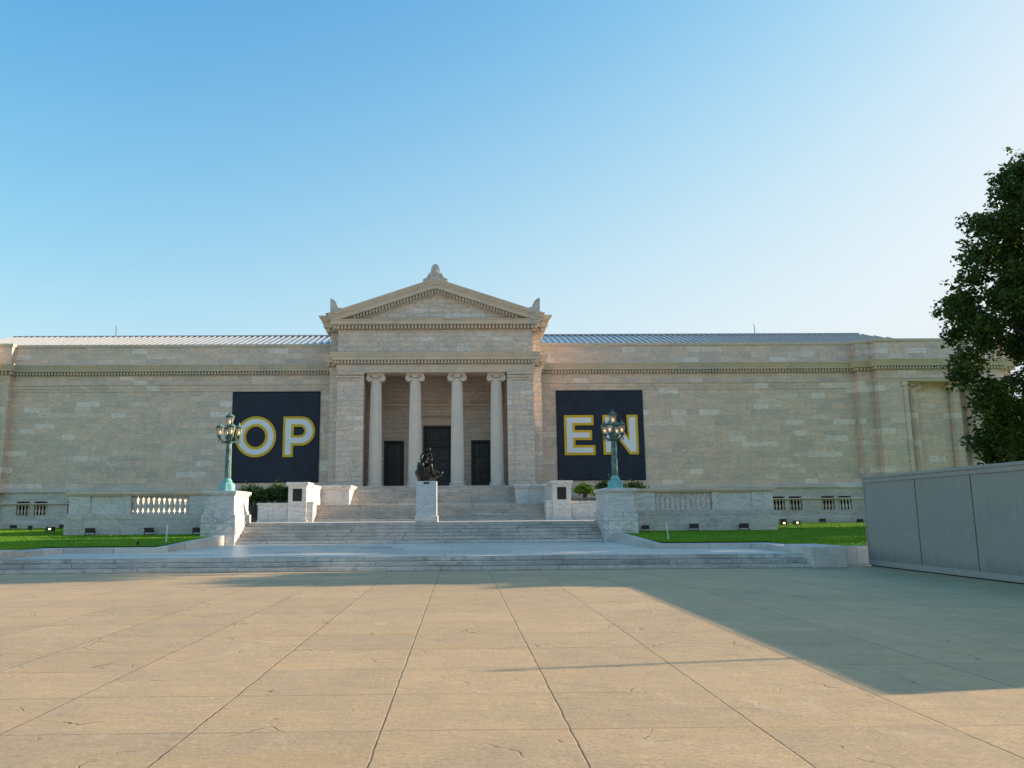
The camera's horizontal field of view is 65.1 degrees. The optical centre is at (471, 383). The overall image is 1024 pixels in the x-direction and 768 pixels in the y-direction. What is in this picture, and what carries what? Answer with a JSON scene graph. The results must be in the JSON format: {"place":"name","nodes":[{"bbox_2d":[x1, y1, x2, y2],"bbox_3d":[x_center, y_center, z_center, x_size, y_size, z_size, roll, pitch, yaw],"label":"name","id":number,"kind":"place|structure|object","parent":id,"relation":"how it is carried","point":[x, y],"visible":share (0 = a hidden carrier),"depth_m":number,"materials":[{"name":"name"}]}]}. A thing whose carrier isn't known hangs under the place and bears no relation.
{"place":"outdoors","nodes":[
{"label":"outdoors","id":0,"kind":"place"},
{"bbox_2d":[0,528,211,549],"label":"lawn","id":1,"kind":"structure","parent":0,"point":[66,541],"depth_m":36.49,"materials":[{"name":"green plant"}]},
{"bbox_2d":[45,527,54,532],"bbox_3d":[-23.969,8.316,45.520,0.500,0.370,0.270,1,-10,-11],"label":"floodlight","id":2,"kind":"object","parent":1,"relation":"on","point":[50,529],"visible":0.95,"depth_m":45.42,"materials":[{"name":"black metal"}]},
{"bbox_2d":[85,528,95,534],"bbox_3d":[-19.354,7.504,40.628,0.500,0.370,0.270,0,-9,-1],"label":"floodlight","id":3,"kind":"object","parent":1,"relation":"on","point":[90,530],"visible":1,"depth_m":40.51,"materials":[{"name":"brown metal"}]},
{"bbox_2d":[144,528,154,534],"bbox_3d":[-16.354,7.483,40.622,0.500,0.370,0.270,0,-9,-1],"label":"floodlight","id":4,"kind":"object","parent":1,"relation":"on","point":[147,530],"visible":0.96,"depth_m":40.51,"materials":[{"name":"black metal"}]},
{"bbox_2d":[192,527,199,534],"bbox_3d":[-13.851,7.443,40.460,0.500,0.370,0.270,0,-9,-1],"label":"floodlight","id":5,"kind":"object","parent":1,"relation":"on","point":[195,529],"visible":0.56,"depth_m":40.35,"materials":[{"name":"black metal"}]},
{"bbox_2d":[178,520,593,542],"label":"terrace","id":6,"kind":"structure","parent":0,"point":[414,521],"depth_m":46.66,"materials":[{"name":"stone"}]},
{"bbox_2d":[63,492,204,534],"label":"balustrade wall","id":7,"kind":"structure","parent":6,"relation":"on","point":[117,513],"depth_m":41.43,"materials":[{"name":"stone"}]},
{"bbox_2d":[250,508,257,521],"bbox_3d":[-13.578,8.701,53.114,3.600,0.900,0.900,0,-9,-1],"label":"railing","id":8,"kind":"object","parent":6,"relation":"on","point":[253,519],"depth_m":52.66,"materials":[{"name":"metal"}]},
{"bbox_2d":[237,480,271,517],"bbox_3d":[-14.577,7.576,52.889,3.034,2.472,2.534,0,-9,-1],"label":"shrub","id":9,"kind":"object","parent":8,"relation":"in","point":[258,494],"visible":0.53,"depth_m":52.35,"materials":[{"name":"green plant"}]},
{"bbox_2d":[260,478,287,502],"bbox_3d":[-12.751,7.560,53.109,2.864,2.551,2.456,0,-9,-1],"label":"shrub","id":10,"kind":"object","parent":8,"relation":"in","point":[278,493],"visible":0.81,"depth_m":52.58,"materials":[{"name":"green plant"}]},
{"bbox_2d":[257,503,287,521],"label":"terrace wall","id":11,"kind":"structure","parent":6,"relation":"on","point":[272,512],"depth_m":50.96,"materials":[{"name":"stone"}]},
{"bbox_2d":[286,482,316,521],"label":"plaque pier","id":12,"kind":"structure","parent":6,"relation":"on","point":[301,507],"depth_m":50.86,"materials":[{"name":"stone"}]},
{"bbox_2d":[415,481,437,521],"bbox_3d":[-2.376,6.253,42.521,1.200,2.130,1.200,0,-9,-1],"label":"statue pedestal","id":13,"kind":"object","parent":6,"relation":"on","point":[426,501],"visible":0.98,"depth_m":41.99,"materials":[{"name":"stone"}]},
{"bbox_2d":[415,447,442,480],"bbox_3d":[-2.272,4.297,42.765,1.535,1.808,1.092,0,-9,-1],"label":"bronze statue","id":14,"kind":"object","parent":13,"relation":"on","point":[425,471],"visible":1,"depth_m":42.52,"materials":[{"name":"black metal"}]},
{"bbox_2d":[314,503,545,521],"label":"entrance steps","id":15,"kind":"structure","parent":6,"relation":"on","point":[407,512],"depth_m":52.30,"materials":[{"name":"stone"}]},
{"bbox_2d":[350,485,514,504],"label":"portico steps","id":16,"kind":"structure","parent":15,"relation":"on","point":[455,494],"depth_m":58.08,"materials":[{"name":"stone"}]},
{"bbox_2d":[0,264,1014,528],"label":"museum building","id":17,"kind":"structure","parent":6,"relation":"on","point":[464,384],"depth_m":68.18,"materials":[{"name":"stone"}]},
{"bbox_2d":[17,502,29,515],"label":"basement window","id":18,"kind":"structure","parent":17,"relation":"in","point":[24,509],"depth_m":66.47,"materials":[{"name":"beige stone"}]},
{"bbox_2d":[35,502,47,514],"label":"basement window","id":19,"kind":"structure","parent":17,"relation":"in","point":[42,509],"depth_m":66.49,"materials":[{"name":"beige stone"}]},
{"bbox_2d":[231,391,319,482],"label":"wall banner","id":20,"kind":"object","parent":17,"relation":"attached to","point":[279,439],"depth_m":67.80,"materials":[{"name":"black fabric"}]},
{"bbox_2d":[384,441,403,485],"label":"door","id":21,"kind":"structure","parent":17,"relation":"in","point":[393,450],"depth_m":69.02,"materials":[{"name":"brown metal"}]},
{"bbox_2d":[423,426,450,485],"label":"door","id":22,"kind":"structure","parent":17,"relation":"in","point":[438,438],"depth_m":69.30,"materials":[{"name":"brown metal"}]},
{"bbox_2d":[471,440,490,484],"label":"door","id":23,"kind":"structure","parent":17,"relation":"in","point":[480,449],"depth_m":69.13,"materials":[{"name":"brown metal"}]},
{"bbox_2d":[556,390,645,480],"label":"wall banner","id":24,"kind":"object","parent":17,"relation":"attached to","point":[583,448],"depth_m":68.19,"materials":[{"name":"black fabric"}]},
{"bbox_2d":[773,497,783,509],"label":"basement window","id":25,"kind":"structure","parent":17,"relation":"in","point":[777,504],"depth_m":67.38,"materials":[{"name":"beige stone"}]},
{"bbox_2d":[789,496,801,509],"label":"basement window","id":26,"kind":"structure","parent":17,"relation":"in","point":[795,504],"depth_m":67.42,"materials":[{"name":"beige stone"}]},
{"bbox_2d":[821,496,833,509],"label":"basement window","id":27,"kind":"structure","parent":17,"relation":"in","point":[826,503],"depth_m":67.45,"materials":[{"name":"beige stone"}]},
{"bbox_2d":[838,496,850,509],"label":"basement window","id":28,"kind":"structure","parent":17,"relation":"in","point":[843,503],"depth_m":67.67,"materials":[{"name":"beige stone"}]},
{"bbox_2d":[544,480,572,519],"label":"plaque pier","id":29,"kind":"structure","parent":6,"relation":"on","point":[557,505],"depth_m":51.09,"materials":[{"name":"stone"}]},
{"bbox_2d":[571,498,595,500],"bbox_3d":[8.025,8.244,52.876,2.900,1.420,0.900,0,-9,-1],"label":"planter","id":30,"kind":"object","parent":6,"relation":"on","point":[583,499],"visible":0.11,"depth_m":52.52,"materials":[{"name":"stone"}]},
{"bbox_2d":[573,482,595,497],"bbox_3d":[7.546,7.097,52.858,1.732,1.293,1.456,0,-9,-1],"label":"shrub","id":31,"kind":"object","parent":30,"relation":"in","point":[584,489],"visible":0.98,"depth_m":52.58,"materials":[{"name":"green plant"}]},
{"bbox_2d":[571,501,596,519],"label":"terrace wall","id":32,"kind":"structure","parent":6,"relation":"on","point":[583,510],"depth_m":51.25,"materials":[{"name":"stone"}]},
{"bbox_2d":[592,474,630,495],"bbox_3d":[9.551,7.296,55.329,2.756,2.083,2.336,0,-9,-1],"label":"shrub","id":33,"kind":"object","parent":6,"relation":"on","point":[603,484],"visible":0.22,"depth_m":54.83,"materials":[{"name":"green plant"}]},
{"bbox_2d":[623,478,649,488],"bbox_3d":[11.640,7.650,56.673,1.961,1.982,1.984,3,-10,-18],"label":"shrub","id":34,"kind":"object","parent":6,"relation":"on","point":[637,484],"visible":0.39,"depth_m":56.47,"materials":[{"name":"green plant"}]},
{"bbox_2d":[634,488,777,530],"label":"balustrade wall","id":35,"kind":"structure","parent":6,"relation":"on","point":[721,508],"depth_m":41.85,"materials":[{"name":"stone"}]},
{"bbox_2d":[0,540,798,559],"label":"terrace","id":36,"kind":"structure","parent":0,"point":[413,549],"depth_m":29.77,"materials":[{"name":"stone"}]},
{"bbox_2d":[17,535,224,557],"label":"lawn kerb","id":37,"kind":"structure","parent":36,"relation":"on","point":[217,540],"depth_m":30.26,"materials":[{"name":"stone"}]},
{"bbox_2d":[200,491,251,544],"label":"lamp pier","id":38,"kind":"structure","parent":36,"relation":"on","point":[226,514],"depth_m":38.78,"materials":[{"name":"stone"}]},
{"bbox_2d":[216,411,243,490],"bbox_3d":[-12.354,3.413,40.724,1.126,4.102,1.126,-3,-10,16],"label":"street lamp","id":39,"kind":"object","parent":38,"relation":"on","point":[227,484],"visible":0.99,"depth_m":40.54,"materials":[{"name":"teal metal"}]},
{"bbox_2d":[235,521,603,544],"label":"steps","id":40,"kind":"structure","parent":36,"relation":"on","point":[419,532],"depth_m":39.59,"materials":[{"name":"stone"}]},
{"bbox_2d":[593,488,638,541],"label":"lamp pier","id":41,"kind":"structure","parent":36,"relation":"on","point":[615,512],"depth_m":39.04,"materials":[{"name":"stone"}]},
{"bbox_2d":[600,409,625,487],"bbox_3d":[7.303,3.319,41.008,1.126,4.102,1.126,2,-10,-13],"label":"street lamp","id":42,"kind":"object","parent":41,"relation":"on","point":[615,481],"visible":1,"depth_m":40.83,"materials":[{"name":"teal metal"}]},
{"bbox_2d":[614,532,784,551],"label":"lawn kerb","id":43,"kind":"structure","parent":36,"relation":"on","point":[621,537],"depth_m":30.58,"materials":[{"name":"stone"}]},
{"bbox_2d":[25,539,783,549],"bbox_3d":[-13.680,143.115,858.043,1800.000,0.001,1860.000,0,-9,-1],"label":"ground","id":44,"kind":"structure","parent":0,"point":[133,546],"depth_m":48.28,"materials":[{"name":"green plant"}]},
{"bbox_2d":[0,564,1023,767],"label":"plaza","id":45,"kind":"structure","parent":0,"point":[860,666],"depth_m":8.93,"materials":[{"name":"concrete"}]},
{"bbox_2d":[0,558,811,573],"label":"front steps","id":46,"kind":"structure","parent":45,"relation":"on","point":[398,566],"depth_m":25.32,"materials":[{"name":"stone"}]},
{"bbox_2d":[0,550,17,558],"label":"end block","id":47,"kind":"structure","parent":46,"relation":"on","point":[6,554],"depth_m":26.56,"materials":[{"name":"stone"}]},
{"bbox_2d":[0,554,801,563],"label":"top front step","id":48,"kind":"object","parent":46,"relation":"on","point":[369,559],"visible":0.39,"depth_m":25.84,"materials":[{"name":"stone"}]},
{"bbox_2d":[784,544,847,567],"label":"end block","id":49,"kind":"structure","parent":45,"relation":"on","point":[824,556],"depth_m":25.33,"materials":[{"name":"stone"}]},
{"bbox_2d":[846,546,868,563],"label":"wall","id":50,"kind":"structure","parent":45,"relation":"on","point":[857,554],"depth_m":26.85,"materials":[{"name":"stone"}]},
{"bbox_2d":[861,461,1023,583],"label":"hoarding","id":51,"kind":"object","parent":45,"relation":"on","point":[966,521],"visible":0.99,"depth_m":21.76,"materials":[{"name":"paint"}]},
{"bbox_2d":[0,0,1023,397],"label":"sky","id":52,"kind":"structure","parent":0,"point":[168,167],"materials":[{"name":"blue"}]},
{"bbox_2d":[626,522,867,545],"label":"lawn","id":53,"kind":"structure","parent":0,"point":[840,530],"depth_m":36.71,"materials":[{"name":"green plant"}]},
{"bbox_2d":[641,525,648,528],"bbox_3d":[8.846,7.357,40.782,0.425,0.314,0.230,0,-9,-1],"label":"floodlight","id":54,"kind":"object","parent":53,"relation":"on","point":[645,526],"visible":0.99,"depth_m":40.68,"materials":[{"name":"black metal"}]},
{"bbox_2d":[689,524,698,530],"bbox_3d":[11.393,7.350,41.023,0.500,0.370,0.270,0,-9,-1],"label":"floodlight","id":55,"kind":"object","parent":53,"relation":"on","point":[693,525],"visible":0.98,"depth_m":40.91,"materials":[{"name":"black metal"}]},
{"bbox_2d":[739,523,748,529],"bbox_3d":[13.992,7.345,41.111,0.500,0.370,0.270,0,-9,-1],"label":"floodlight","id":56,"kind":"object","parent":53,"relation":"on","point":[743,525],"visible":0.99,"depth_m":40.99,"materials":[{"name":"black metal"}]},
{"bbox_2d":[779,521,786,526],"bbox_3d":[18.745,8.415,48.014,0.500,0.370,0.270,-2,-9,9],"label":"floodlight","id":57,"kind":"object","parent":53,"relation":"on","point":[782,522],"visible":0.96,"depth_m":47.91,"materials":[{"name":"black metal"}]},
{"bbox_2d":[929,146,1023,460],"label":"broadleaf tree","id":58,"kind":"object","parent":53,"relation":"on","point":[998,407],"visible":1,"depth_m":41.07,"materials":[{"name":"green plant"}]},
{"bbox_2d":[960,394,1023,464],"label":"broadleaf tree","id":59,"kind":"object","parent":53,"relation":"on","point":[982,444],"visible":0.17,"depth_m":47.48,"materials":[{"name":"green plant"}]}
]}

